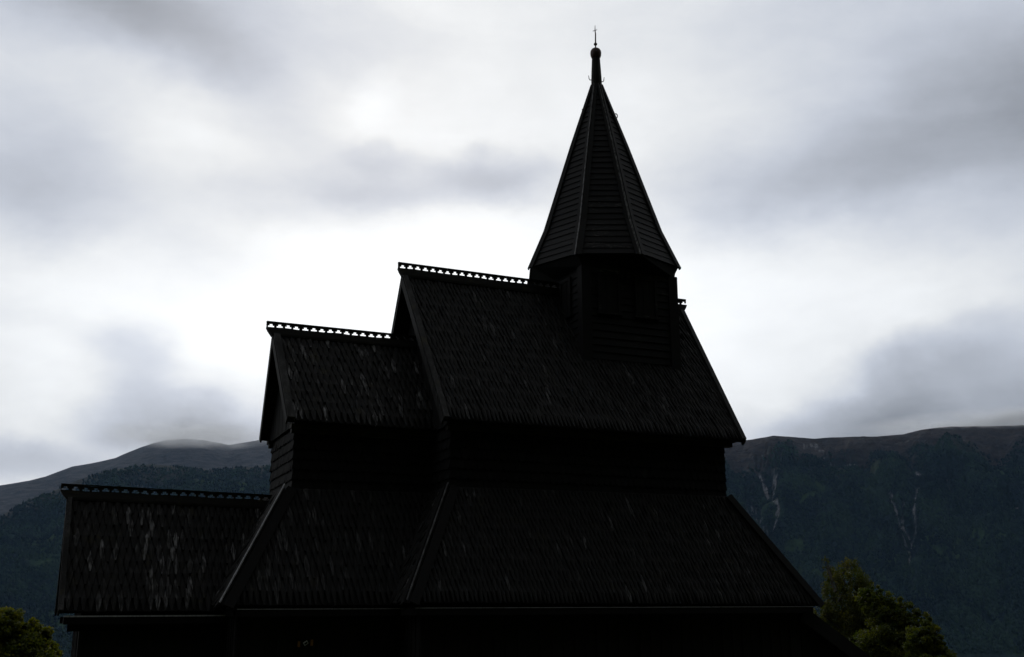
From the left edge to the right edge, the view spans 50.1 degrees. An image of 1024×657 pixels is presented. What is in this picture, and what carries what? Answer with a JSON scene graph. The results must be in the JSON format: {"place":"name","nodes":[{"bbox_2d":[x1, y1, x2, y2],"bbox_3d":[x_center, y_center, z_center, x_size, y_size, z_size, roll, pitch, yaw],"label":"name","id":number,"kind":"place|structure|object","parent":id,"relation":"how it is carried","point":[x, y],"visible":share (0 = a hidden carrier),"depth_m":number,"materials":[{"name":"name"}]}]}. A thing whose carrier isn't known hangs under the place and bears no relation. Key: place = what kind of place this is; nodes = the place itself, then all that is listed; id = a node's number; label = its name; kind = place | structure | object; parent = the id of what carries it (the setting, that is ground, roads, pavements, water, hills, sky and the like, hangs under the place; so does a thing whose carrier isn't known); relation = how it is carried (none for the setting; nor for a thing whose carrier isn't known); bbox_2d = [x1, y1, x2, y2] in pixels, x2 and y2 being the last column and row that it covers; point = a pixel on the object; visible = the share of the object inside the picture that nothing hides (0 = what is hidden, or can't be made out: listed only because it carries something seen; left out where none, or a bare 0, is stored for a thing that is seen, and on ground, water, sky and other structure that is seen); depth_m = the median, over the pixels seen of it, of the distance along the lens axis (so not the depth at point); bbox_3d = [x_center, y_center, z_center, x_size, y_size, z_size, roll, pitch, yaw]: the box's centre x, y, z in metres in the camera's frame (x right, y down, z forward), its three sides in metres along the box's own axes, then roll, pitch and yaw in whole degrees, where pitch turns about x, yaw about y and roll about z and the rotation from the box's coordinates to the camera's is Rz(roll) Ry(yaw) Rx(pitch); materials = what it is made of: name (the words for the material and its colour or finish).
{"place":"outdoors","nodes":[
{"label":"outdoors","id":0,"kind":"place"},
{"bbox_2d":[0,464,270,656],"bbox_3d":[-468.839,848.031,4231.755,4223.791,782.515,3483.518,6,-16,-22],"label":"mountain","id":1,"kind":"structure","parent":0,"point":[143,484],"depth_m":4033.82,"materials":[{"name":"grey stone"}]},
{"bbox_2d":[0,463,270,656],"bbox_3d":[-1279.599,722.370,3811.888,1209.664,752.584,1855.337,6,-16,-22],"label":"woodland","id":2,"kind":"object","parent":1,"relation":"on","point":[43,536],"visible":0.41,"depth_m":3956.39,"materials":[{"name":"green plant"}]},
{"bbox_2d":[0,439,271,515],"bbox_3d":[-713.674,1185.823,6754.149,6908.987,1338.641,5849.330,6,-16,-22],"label":"mountain","id":3,"kind":"structure","parent":0,"point":[203,454],"depth_m":6874.20,"materials":[{"name":"grey stone"}]},
{"bbox_2d":[0,0,1023,484],"label":"sky","id":4,"kind":"structure","parent":0,"point":[835,188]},
{"bbox_2d":[724,425,1023,654],"bbox_3d":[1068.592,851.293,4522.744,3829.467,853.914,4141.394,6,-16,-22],"label":"mountain","id":5,"kind":"structure","parent":0,"point":[995,442],"depth_m":3967.17,"materials":[{"name":"grey stone"}]},
{"bbox_2d":[725,432,1023,653],"bbox_3d":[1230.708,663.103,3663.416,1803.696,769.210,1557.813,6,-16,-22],"label":"woodland","id":6,"kind":"object","parent":5,"relation":"on","point":[860,476],"visible":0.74,"depth_m":3540.05,"materials":[{"name":"green plant"}]},
{"bbox_2d":[956,655,1023,656],"bbox_3d":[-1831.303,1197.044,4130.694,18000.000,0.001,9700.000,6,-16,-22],"label":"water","id":7,"kind":"structure","parent":0,"point":[990,655],"depth_m":2832.48,"materials":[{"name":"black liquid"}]},
{"bbox_3d":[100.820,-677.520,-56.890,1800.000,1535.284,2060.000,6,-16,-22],"label":"ground","id":8,"kind":"structure","parent":0,"visible":0},
{"bbox_2d":[0,606,63,656],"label":"broadleaf tree","id":9,"kind":"object","parent":8,"relation":"on","point":[32,637],"visible":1,"depth_m":29.71,"materials":[{"name":"green plant"}]},
{"bbox_2d":[54,30,869,656],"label":"stave church","id":10,"kind":"structure","parent":8,"relation":"on","point":[474,466],"depth_m":22.39,"materials":[{"name":"black wood"}]},
{"bbox_2d":[813,556,883,649],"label":"birch tree","id":11,"kind":"object","parent":8,"relation":"on","point":[847,621],"visible":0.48,"depth_m":48.04,"materials":[{"name":"green plant"}]},
{"bbox_2d":[849,584,936,656],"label":"broadleaf tree","id":12,"kind":"object","parent":8,"relation":"on","point":[888,639],"visible":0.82,"depth_m":41.79,"materials":[{"name":"green plant"}]},
{"bbox_2d":[901,619,957,656],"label":"broadleaf tree","id":13,"kind":"object","parent":8,"relation":"on","point":[932,644],"visible":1,"depth_m":38.70,"materials":[{"name":"green plant"}]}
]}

